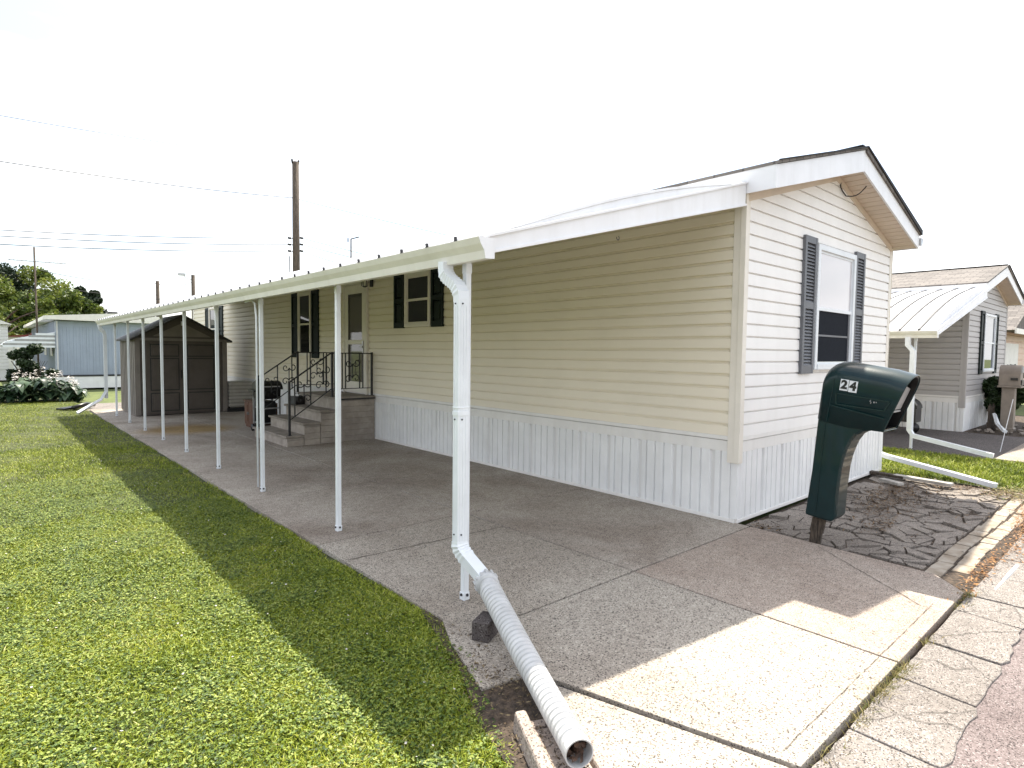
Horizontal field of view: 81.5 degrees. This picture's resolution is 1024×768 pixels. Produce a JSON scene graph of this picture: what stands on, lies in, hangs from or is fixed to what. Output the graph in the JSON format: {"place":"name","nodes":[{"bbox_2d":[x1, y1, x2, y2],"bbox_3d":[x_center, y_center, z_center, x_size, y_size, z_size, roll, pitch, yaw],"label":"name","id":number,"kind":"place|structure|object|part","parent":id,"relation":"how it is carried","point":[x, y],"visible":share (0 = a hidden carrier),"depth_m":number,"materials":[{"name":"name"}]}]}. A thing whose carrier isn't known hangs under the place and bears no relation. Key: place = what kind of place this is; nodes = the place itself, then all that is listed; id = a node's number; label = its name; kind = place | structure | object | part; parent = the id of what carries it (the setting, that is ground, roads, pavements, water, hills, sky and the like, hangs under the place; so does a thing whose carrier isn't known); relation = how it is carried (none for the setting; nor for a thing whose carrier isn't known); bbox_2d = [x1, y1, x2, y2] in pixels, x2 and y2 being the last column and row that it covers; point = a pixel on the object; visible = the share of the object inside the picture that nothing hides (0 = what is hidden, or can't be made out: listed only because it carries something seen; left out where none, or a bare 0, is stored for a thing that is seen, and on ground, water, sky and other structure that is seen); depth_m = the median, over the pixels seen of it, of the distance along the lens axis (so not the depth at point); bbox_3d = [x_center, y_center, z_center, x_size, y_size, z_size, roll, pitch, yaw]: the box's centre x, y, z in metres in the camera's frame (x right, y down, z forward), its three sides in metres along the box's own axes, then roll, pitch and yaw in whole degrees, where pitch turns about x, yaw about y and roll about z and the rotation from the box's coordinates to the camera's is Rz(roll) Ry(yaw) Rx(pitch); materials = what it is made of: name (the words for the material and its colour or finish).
{"place":"outdoors","nodes":[
{"label":"outdoors","id":0,"kind":"place"},
{"bbox_2d":[86,402,120,410],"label":"path","id":1,"kind":"structure","parent":0,"point":[105,406],"depth_m":15.92,"materials":[{"name":"concrete"}]},
{"bbox_2d":[0,115,253,154],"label":"overhead wire","id":2,"kind":"object","parent":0,"point":[123,136],"visible":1,"depth_m":27.08,"materials":[{"name":"grey metal"}]},
{"bbox_2d":[0,398,516,767],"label":"lawn","id":3,"kind":"structure","parent":0,"point":[43,418],"depth_m":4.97,"materials":[{"name":"plant"}]},
{"bbox_2d":[4,343,59,391],"bbox_3d":[-15.011,-0.442,18.625,1.375,1.712,1.218,-2,4,-42],"label":"shrub","id":4,"kind":"object","parent":3,"relation":"on","point":[23,355],"visible":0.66,"depth_m":18.33,"materials":[{"name":"green plant"}]},
{"bbox_2d":[0,367,88,402],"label":"hosta plant","id":5,"kind":"object","parent":3,"relation":"on","point":[22,389],"visible":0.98,"depth_m":16.95,"materials":[{"name":"green plant"}]},
{"bbox_2d":[56,402,95,409],"bbox_3d":[-10.943,0.542,15.091,0.405,0.150,0.977,1,3,11],"label":"drain mat","id":6,"kind":"object","parent":3,"relation":"on","point":[84,404],"visible":0.73,"depth_m":14.80,"materials":[{"name":"plastic"}]},
{"bbox_2d":[0,450,513,767],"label":"clover","id":7,"kind":"object","parent":3,"relation":"on","point":[385,727],"depth_m":3.09,"materials":[{"name":"green plant"}]},
{"bbox_2d":[421,611,543,767],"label":"bare soil","id":8,"kind":"structure","parent":3,"relation":"on","point":[497,702],"depth_m":2.61,"materials":[{"name":"brown soil"}]},
{"bbox_2d":[411,618,588,767],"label":"soil crumbs","id":9,"kind":"object","parent":8,"relation":"on","point":[487,675],"visible":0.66,"depth_m":2.73,"materials":[{"name":"brown soil"}]},
{"bbox_2d":[513,710,611,767],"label":"splash block","id":10,"kind":"object","parent":8,"relation":"on","point":[536,753],"depth_m":2.30,"materials":[{"name":"concrete"}]},
{"bbox_2d":[243,399,277,426],"bbox_3d":[-5.043,0.587,11.909,0.490,0.538,0.594,-2,4,-42],"label":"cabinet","id":11,"kind":"object","parent":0,"point":[248,412],"visible":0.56,"depth_m":11.78,"materials":[{"name":"wood"}]},
{"bbox_3d":[-5.298,0.572,11.856,0.040,0.430,0.243,-2,4,-42],"label":"door","id":12,"kind":"part","parent":11,"relation":"part of","materials":[{"name":"brown wood"}]},
{"bbox_3d":[-5.124,0.584,11.661,0.040,0.430,0.243,-2,4,-42],"label":"door","id":13,"kind":"part","parent":11,"relation":"part of","materials":[{"name":"brown wood"}]},
{"bbox_2d":[291,393,304,404],"bbox_3d":[-3.909,0.271,10.834,0.160,0.219,0.213,3,4,31],"label":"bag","id":14,"kind":"object","parent":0,"point":[296,402],"visible":0.81,"depth_m":10.77,"materials":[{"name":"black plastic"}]},
{"bbox_2d":[0,374,1023,524],"bbox_3d":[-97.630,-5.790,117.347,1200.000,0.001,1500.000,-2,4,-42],"label":"ground","id":15,"kind":"structure","parent":0,"point":[95,394],"depth_m":18.62,"materials":[{"name":"grey concrete"}]},
{"bbox_2d":[0,320,11,379],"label":"cottage","id":16,"kind":"structure","parent":15,"relation":"on","point":[4,359],"depth_m":27.08,"materials":[{"name":"white"}]},
{"bbox_2d":[8,332,31,369],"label":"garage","id":17,"kind":"structure","parent":15,"relation":"on","point":[11,365],"depth_m":34.19,"materials":[{"name":"white"}]},
{"bbox_2d":[0,303,40,324],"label":"tree","id":18,"kind":"object","parent":15,"relation":"on","point":[5,311],"visible":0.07,"depth_m":37.28,"materials":[{"name":"green plant"}]},
{"bbox_2d":[0,262,44,291],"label":"tree","id":19,"kind":"object","parent":15,"relation":"on","point":[9,271],"visible":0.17,"depth_m":45.92,"materials":[{"name":"green plant"}]},
{"bbox_2d":[0,309,47,335],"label":"tree","id":20,"kind":"object","parent":15,"relation":"on","point":[16,329],"visible":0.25,"depth_m":35.75,"materials":[{"name":"green plant"}]},
{"bbox_2d":[0,265,73,297],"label":"tree","id":21,"kind":"object","parent":15,"relation":"on","point":[43,276],"visible":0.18,"depth_m":43.74,"materials":[{"name":"green plant"}]},
{"bbox_2d":[8,247,65,365],"bbox_3d":[-17.423,-2.422,21.952,1.698,5.186,1.111,-2,4,-42],"label":"utility pole","id":22,"kind":"object","parent":15,"relation":"on","point":[35,285],"visible":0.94,"depth_m":21.82,"materials":[{"name":"brown wood"}]},
{"bbox_2d":[0,284,84,319],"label":"tree","id":23,"kind":"object","parent":15,"relation":"on","point":[10,297],"visible":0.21,"depth_m":40.72,"materials":[{"name":"green plant"}]},
{"bbox_2d":[11,298,80,322],"bbox_3d":[-30.639,-3.260,39.166,4.811,4.860,4.242,-2,4,-42],"label":"tree","id":24,"kind":"object","parent":15,"relation":"on","point":[45,305],"visible":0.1,"depth_m":38.32,"materials":[{"name":"green plant"}]},
{"bbox_2d":[37,290,103,313],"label":"tree","id":25,"kind":"object","parent":15,"relation":"on","point":[87,305],"visible":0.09,"depth_m":42.76,"materials":[{"name":"green plant"}]},
{"bbox_2d":[0,312,158,387],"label":"mobile home","id":26,"kind":"object","parent":15,"relation":"on","point":[72,345],"visible":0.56,"depth_m":22.59,"materials":[{"name":"blue metal"}]},
{"bbox_2d":[44,339,53,355],"bbox_3d":[-18.930,-1.570,24.284,0.018,0.800,4.200,-2,4,-42],"label":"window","id":27,"kind":"structure","parent":26,"relation":"in","point":[51,349],"depth_m":23.51,"materials":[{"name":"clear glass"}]},
{"bbox_2d":[74,285,88,298],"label":"conifer tree","id":28,"kind":"object","parent":15,"relation":"on","point":[82,289],"visible":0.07,"depth_m":50.56,"materials":[{"name":"green plant"}]},
{"bbox_2d":[88,290,107,313],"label":"conifer tree","id":29,"kind":"object","parent":15,"relation":"on","point":[95,296],"visible":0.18,"depth_m":51.18,"materials":[{"name":"green plant"}]},
{"bbox_2d":[156,281,159,316],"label":"utility pole","id":30,"kind":"object","parent":15,"relation":"on","point":[157,293],"visible":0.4,"depth_m":47.49,"materials":[{"name":"brown wood"}]},
{"bbox_2d":[41,270,155,283],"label":"overhead wire","id":31,"kind":"object","parent":30,"relation":"attached to","point":[104,281],"visible":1,"depth_m":45.25,"materials":[{"name":"grey metal"}]},
{"bbox_2d":[77,290,147,295],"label":"overhead wire","id":32,"kind":"object","parent":30,"relation":"attached to","point":[116,294],"visible":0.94,"depth_m":45.72,"materials":[{"name":"grey metal"}]},
{"bbox_2d":[177,273,194,318],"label":"utility pole","id":33,"kind":"object","parent":15,"relation":"on","point":[192,279],"visible":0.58,"depth_m":45.53,"materials":[{"name":"brown wood"}]},
{"bbox_2d":[98,296,188,299],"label":"overhead wire","id":34,"kind":"object","parent":33,"relation":"attached to","point":[139,299],"visible":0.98,"depth_m":45.22,"materials":[{"name":"grey metal"}]},
{"bbox_2d":[288,158,302,272],"bbox_3d":[-9.732,-4.979,26.765,0.670,10.096,0.362,-2,4,-42],"label":"utility pole","id":35,"kind":"object","parent":15,"relation":"on","point":[296,244],"visible":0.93,"depth_m":26.54,"materials":[{"name":"brown wood"}]},
{"bbox_2d":[3,230,211,237],"bbox_3d":[-14.631,-5.996,23.673,11.018,0.857,0.028,-1,4,-31],"label":"overhead wire","id":36,"kind":"object","parent":35,"relation":"attached to","point":[107,235],"visible":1,"depth_m":23.09,"materials":[{"name":"grey metal"}]},
{"bbox_2d":[0,244,274,251],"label":"overhead wire","id":37,"kind":"object","parent":35,"relation":"attached to","point":[136,249],"visible":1,"depth_m":23.50,"materials":[{"name":"grey metal"}]},
{"bbox_2d":[1,236,287,244],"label":"overhead wire","id":38,"kind":"object","parent":35,"relation":"attached to","point":[149,242],"visible":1,"depth_m":23.74,"materials":[{"name":"grey metal"}]},
{"bbox_2d":[0,161,292,197],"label":"overhead wire","id":39,"kind":"object","parent":35,"relation":"attached to","point":[141,181],"visible":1,"depth_m":22.63,"materials":[{"name":"grey metal"}]},
{"bbox_2d":[347,237,358,257],"bbox_3d":[-7.075,-3.272,26.561,0.558,6.632,0.070,-2,4,-42],"label":"roof mast","id":40,"kind":"object","parent":15,"relation":"on","point":[351,245],"visible":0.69,"depth_m":26.31,"materials":[{"name":"grey metal"}]},
{"bbox_2d":[811,595,964,767],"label":"gutter soil","id":41,"kind":"structure","parent":15,"relation":"on","point":[850,725],"depth_m":2.79,"materials":[{"name":"brown soil"}]},
{"bbox_2d":[888,264,1023,431],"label":"mobile home","id":42,"kind":"object","parent":15,"relation":"on","point":[959,361],"visible":0.24,"depth_m":13.07,"materials":[{"name":"grey plastic"}]},
{"bbox_2d":[983,313,996,371],"bbox_3d":[11.057,-0.949,13.787,1.150,1.320,0.070,-2,4,-42],"label":"window","id":43,"kind":"structure","parent":42,"relation":"in","point":[990,320],"depth_m":13.83,"materials":[{"name":"white glass"}]},
{"bbox_2d":[924,497,1023,576],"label":"brick edging","id":44,"kind":"object","parent":15,"relation":"on","point":[947,559],"visible":0.83,"depth_m":5.07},
{"bbox_2d":[1005,304,1023,379],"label":"house","id":45,"kind":"structure","parent":15,"relation":"on","point":[1014,353],"depth_m":18.31,"materials":[{"name":"beige"}]},
{"bbox_2d":[1005,343,1018,364],"bbox_3d":[15.499,-0.285,18.536,2.500,1.950,0.024,-2,4,-42],"label":"garage door","id":46,"kind":"structure","parent":45,"relation":"in","point":[1011,354],"depth_m":18.59,"materials":[{"name":"white"}]},
{"bbox_2d":[0,0,1023,318],"label":"sky","id":47,"kind":"structure","parent":0,"point":[447,117],"materials":[{"name":"white"}]},
{"bbox_2d":[90,408,963,767],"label":"carport slab","id":48,"kind":"structure","parent":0,"point":[742,646],"depth_m":3.92,"materials":[{"name":"concrete"}]},
{"bbox_2d":[116,314,231,415],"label":"garden shed","id":49,"kind":"structure","parent":48,"relation":"on","point":[201,380],"depth_m":13.93,"materials":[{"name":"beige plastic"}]},
{"bbox_2d":[146,342,183,413],"bbox_3d":[-7.998,-0.146,13.720,0.744,1.620,0.059,-2,4,-42],"label":"door","id":50,"kind":"structure","parent":49,"relation":"in","point":[171,379],"depth_m":13.72,"materials":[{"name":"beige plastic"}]},
{"bbox_2d":[183,343,215,410],"bbox_3d":[-7.439,-0.167,14.229,0.744,1.620,0.041,-2,4,-42],"label":"door","id":51,"kind":"structure","parent":49,"relation":"in","point":[200,371],"depth_m":14.22,"materials":[{"name":"beige plastic"}]},
{"bbox_2d":[226,381,252,411],"bbox_3d":[-6.932,0.296,15.027,0.650,0.739,0.630,-2,4,-42],"label":"air conditioner","id":52,"kind":"object","parent":48,"relation":"on","point":[238,392],"visible":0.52,"depth_m":14.77,"materials":[{"name":"plastic"}]},
{"bbox_2d":[255,375,265,426],"bbox_3d":[-4.877,0.355,11.498,0.220,1.060,0.230,-2,4,-42],"label":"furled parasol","id":53,"kind":"object","parent":48,"relation":"on","point":[255,409],"visible":0.07,"depth_m":11.41,"materials":[{"name":"fabric"}]},
{"bbox_2d":[248,380,282,430],"bbox_3d":[-4.667,0.416,11.234,0.510,0.956,0.550,-2,4,-42],"label":"grill cart","id":54,"kind":"object","parent":48,"relation":"on","point":[270,409],"visible":0.56,"depth_m":11.17,"materials":[{"name":"black metal"}]},
{"bbox_2d":[252,391,374,446],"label":"porch steps","id":55,"kind":"structure","parent":48,"relation":"on","point":[313,423],"depth_m":10.12,"materials":[{"name":"concrete"}]},
{"bbox_2d":[258,351,334,426],"bbox_3d":[-3.962,0.067,11.015,1.510,1.343,0.060,-2,4,-42],"label":"stair railing","id":56,"kind":"object","parent":55,"relation":"on","point":[296,366],"visible":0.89,"depth_m":10.94,"materials":[{"name":"black metal"}]},
{"bbox_2d":[287,352,372,435],"bbox_3d":[-2.999,0.136,9.933,1.510,1.343,0.060,-2,4,-42],"label":"stair railing","id":57,"kind":"object","parent":55,"relation":"on","point":[326,391],"visible":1,"depth_m":9.84,"materials":[{"name":"black metal"}]},
{"bbox_2d":[76,181,747,600],"bbox_3d":[-4.193,-0.567,9.713,3.509,3.105,14.914,-2,4,-42],"label":"carport","id":58,"kind":"object","parent":48,"relation":"on","point":[448,253],"visible":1,"depth_m":4.25,"materials":[{"name":"white metal"}]},
{"bbox_2d":[473,569,593,767],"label":"drain pipe","id":59,"kind":"object","parent":58,"relation":"attached to","point":[574,744],"visible":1,"depth_m":2.60,"materials":[{"name":"white plastic"}]},
{"bbox_2d":[348,526,501,559],"bbox_3d":[-0.648,1.282,4.839,1.468,0.001,0.023,-2,4,-38],"label":"slab crack","id":60,"kind":"object","parent":48,"relation":"on","point":[418,544],"visible":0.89,"depth_m":4.77,"materials":[{"name":"concrete"}]},
{"bbox_2d":[472,611,497,642],"bbox_3d":[-0.144,1.324,3.247,0.100,0.105,0.150,2,3,21],"label":"paver","id":61,"kind":"object","parent":48,"relation":"on","point":[484,629],"visible":0.77,"depth_m":3.19,"materials":[{"name":"grey stone"}]},
{"bbox_2d":[193,144,923,522],"bbox_3d":[-2.613,-1.115,13.634,4.461,3.809,19.254,-2,4,-42],"label":"mobile home","id":62,"kind":"object","parent":48,"relation":"on","point":[685,364],"visible":0.69,"depth_m":6.59,"materials":[{"name":"beige plastic"}]},
{"bbox_2d":[208,307,214,330],"bbox_3d":[-8.777,-1.620,17.505,0.070,1.260,0.900,-2,4,-42],"label":"window","id":63,"kind":"structure","parent":62,"relation":"in","point":[211,316],"depth_m":17.64,"materials":[{"name":"white glass"}]},
{"bbox_2d":[297,291,310,355],"bbox_3d":[-4.384,-1.265,12.578,0.070,1.340,0.660,-2,4,-42],"label":"window","id":64,"kind":"structure","parent":62,"relation":"in","point":[304,298],"depth_m":12.60,"materials":[{"name":"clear glass"}]},
{"bbox_2d":[345,284,364,393],"bbox_3d":[-2.872,-0.822,10.863,0.068,1.955,0.800,-2,4,-42],"label":"storm door","id":65,"kind":"structure","parent":62,"relation":"in","point":[354,294],"depth_m":10.89,"materials":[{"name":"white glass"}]},
{"bbox_2d":[404,270,430,326],"bbox_3d":[-1.474,-1.321,9.302,0.070,0.850,0.730,-2,4,-42],"label":"window","id":66,"kind":"structure","parent":62,"relation":"in","point":[417,285],"depth_m":9.30,"materials":[{"name":"beige glass"}]},
{"bbox_2d":[813,243,856,369],"bbox_3d":[3.645,-0.838,6.719,1.100,1.340,0.070,-2,4,-42],"label":"window","id":67,"kind":"structure","parent":62,"relation":"in","point":[836,268],"depth_m":6.70,"materials":[{"name":"white glass"}]},
{"bbox_2d":[556,684,743,751],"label":"slab joint soil","id":68,"kind":"structure","parent":48,"relation":"in","point":[622,708],"depth_m":2.66,"materials":[{"name":"brown soil"}]},
{"bbox_2d":[782,603,932,750],"bbox_3d":[1.856,1.408,3.036,2.130,0.001,0.009,-2,4,-42],"label":"slab crack","id":69,"kind":"object","parent":48,"relation":"on","point":[851,683],"visible":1,"depth_m":2.75,"materials":[{"name":"concrete"}]},
{"bbox_2d":[825,550,921,605],"bbox_3d":[2.519,1.350,4.265,0.013,0.001,1.126,1,3,-3],"label":"slab crack","id":70,"kind":"object","parent":48,"relation":"on","point":[875,579],"visible":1,"depth_m":4.13,"materials":[{"name":"concrete"}]},
{"bbox_2d":[745,474,1023,595],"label":"bed soil","id":71,"kind":"structure","parent":0,"point":[952,578],"depth_m":5.01,"materials":[{"name":"brown soil"}]},
{"bbox_2d":[806,362,920,544],"bbox_3d":[2.812,0.616,4.787,0.340,1.590,0.724,-2,4,-42],"label":"mailbox","id":72,"kind":"object","parent":71,"relation":"on","point":[858,400],"visible":0.97,"depth_m":4.75,"materials":[{"name":"green plastic"}]},
{"bbox_2d":[894,387,909,412],"bbox_3d":[2.988,0.109,4.576,0.280,0.227,0.097,-2,4,-42],"label":"inner door","id":73,"kind":"structure","parent":72,"relation":"in","point":[907,389],"depth_m":4.62,"materials":[{"name":"grey plastic"}]},
{"bbox_2d":[746,475,1011,568],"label":"flagstone paving","id":74,"kind":"structure","parent":71,"relation":"on","point":[873,545],"depth_m":5.65,"materials":[{"name":"grey stone"}]},
{"bbox_2d":[869,470,902,478],"bbox_3d":[4.832,1.168,7.671,0.110,0.035,0.423,-1,4,-35],"label":"plank","id":75,"kind":"object","parent":74,"relation":"on","point":[873,472],"visible":0.89,"depth_m":7.65,"materials":[{"name":"brown wood"}]},
{"bbox_2d":[750,477,1023,574],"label":"dead leaves","id":76,"kind":"object","parent":74,"relation":"on","point":[905,496],"visible":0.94,"depth_m":6.42,"materials":[{"name":"brown plant"}]},
{"bbox_2d":[879,478,903,485],"bbox_3d":[4.642,1.197,7.283,0.090,0.035,0.292,0,3,-11],"label":"plank","id":77,"kind":"object","parent":74,"relation":"on","point":[893,482],"visible":1,"depth_m":7.24,"materials":[{"name":"grey wood"}]},
{"bbox_2d":[893,474,953,486],"bbox_3d":[5.071,1.186,7.349,0.110,0.040,0.623,-2,4,-36],"label":"plank","id":78,"kind":"object","parent":74,"relation":"on","point":[932,481],"visible":0.91,"depth_m":7.28,"materials":[{"name":"white wood"}]},
{"bbox_2d":[882,452,997,487],"bbox_3d":[5.428,1.060,7.833,0.127,0.304,1.609,-1,4,-30],"label":"downspout extension","id":79,"kind":"object","parent":71,"relation":"on","point":[979,481],"visible":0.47,"depth_m":7.63,"materials":[{"name":"white paint"}]},
{"bbox_2d":[947,499,1023,607],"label":"leaf litter","id":80,"kind":"object","parent":71,"relation":"on","point":[989,559],"visible":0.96,"depth_m":4.60,"materials":[{"name":"brown plant"}]},
{"bbox_2d":[973,483,1023,504],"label":"dry clippings","id":81,"kind":"object","parent":71,"relation":"on","point":[1013,489],"visible":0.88,"depth_m":6.91,"materials":[{"name":"beige plant"}]},
{"bbox_2d":[812,535,1023,767],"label":"road edge pavement","id":82,"kind":"structure","parent":0,"point":[931,717],"depth_m":2.82,"materials":[{"name":"concrete"}]},
{"bbox_2d":[808,589,988,765],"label":"weeds","id":83,"kind":"object","parent":82,"relation":"on","point":[896,673],"visible":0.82,"depth_m":2.80,"materials":[{"name":"plant"}]},
{"bbox_2d":[995,564,1018,589],"bbox_3d":[3.525,1.377,4.238,0.711,0.024,0.024,-2,4,-40],"label":"stick","id":84,"kind":"object","parent":82,"relation":"on","point":[1010,572],"visible":1,"depth_m":4.26,"materials":[{"name":"white paint"}]},
{"bbox_2d":[880,446,1023,492],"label":"side lawn","id":85,"kind":"structure","parent":0,"point":[951,481],"depth_m":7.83,"materials":[{"name":"plant"}]},
{"bbox_2d":[882,426,1023,458],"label":"neighbour driveway","id":86,"kind":"structure","parent":0,"point":[898,437],"depth_m":11.13,"materials":[{"name":"grey asphalt"}]},
{"bbox_2d":[890,398,922,432],"bbox_3d":[8.122,0.614,12.319,0.430,0.742,0.620,-2,4,-42],"label":"covered grill","id":87,"kind":"object","parent":86,"relation":"on","point":[918,407],"visible":0.19,"depth_m":12.10,"materials":[{"name":"black plastic"}]},
{"bbox_2d":[889,287,993,457],"bbox_3d":[4.609,-0.684,15.140,3.782,3.056,12.808,-2,4,-42],"label":"carport","id":88,"kind":"object","parent":86,"relation":"on","point":[915,315],"visible":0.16,"depth_m":10.57,"materials":[{"name":"white metal"}]},
{"bbox_2d":[1000,399,1013,451],"bbox_3d":[8.276,0.691,9.950,0.561,0.856,0.012,-2,4,-36],"label":"marker rod","id":89,"kind":"object","parent":86,"relation":"on","point":[1006,425],"visible":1,"depth_m":9.95,"materials":[{"name":"grey metal"}]},
{"bbox_2d":[933,630,1023,767],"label":"road","id":90,"kind":"structure","parent":0,"point":[992,736],"depth_m":2.53,"materials":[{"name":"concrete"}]},
{"bbox_2d":[963,415,1023,436],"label":"flower bed soil","id":91,"kind":"structure","parent":0,"point":[1019,420],"depth_m":13.01,"materials":[{"name":"brown soil"}]},
{"bbox_2d":[986,403,994,429],"bbox_3d":[10.453,0.715,12.983,0.670,0.570,0.035,-2,4,-42],"label":"picket edging","id":92,"kind":"object","parent":91,"relation":"on","point":[990,418],"visible":0.8,"depth_m":12.91,"materials":[{"name":"brown wood"}]},
{"bbox_2d":[974,423,1023,434],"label":"bed stones","id":93,"kind":"object","parent":91,"relation":"on","point":[1020,431],"visible":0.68,"depth_m":12.48,"materials":[{"name":"grey stone"}]},
{"bbox_2d":[993,413,1006,432],"bbox_3d":[10.207,0.807,12.437,0.104,0.347,0.890,2,3,27],"label":"downspout extension","id":94,"kind":"object","parent":91,"relation":"on","point":[997,423],"visible":1,"depth_m":12.61,"materials":[{"name":"white paint"}]},
{"bbox_2d":[982,364,1023,421],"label":"bush","id":95,"kind":"object","parent":91,"relation":"on","point":[992,390],"visible":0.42,"depth_m":13.24,"materials":[{"name":"green plant"}]},
{"bbox_2d":[997,365,1023,431],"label":"mailbox","id":96,"kind":"object","parent":91,"relation":"on","point":[1011,380],"visible":0.88,"depth_m":12.64,"materials":[{"name":"beige plastic"}]},
{"bbox_2d":[996,443,1023,462],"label":"neighbour driveway apron","id":97,"kind":"object","parent":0,"point":[1015,454],"visible":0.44,"depth_m":9.51,"materials":[{"name":"concrete"}]}
]}

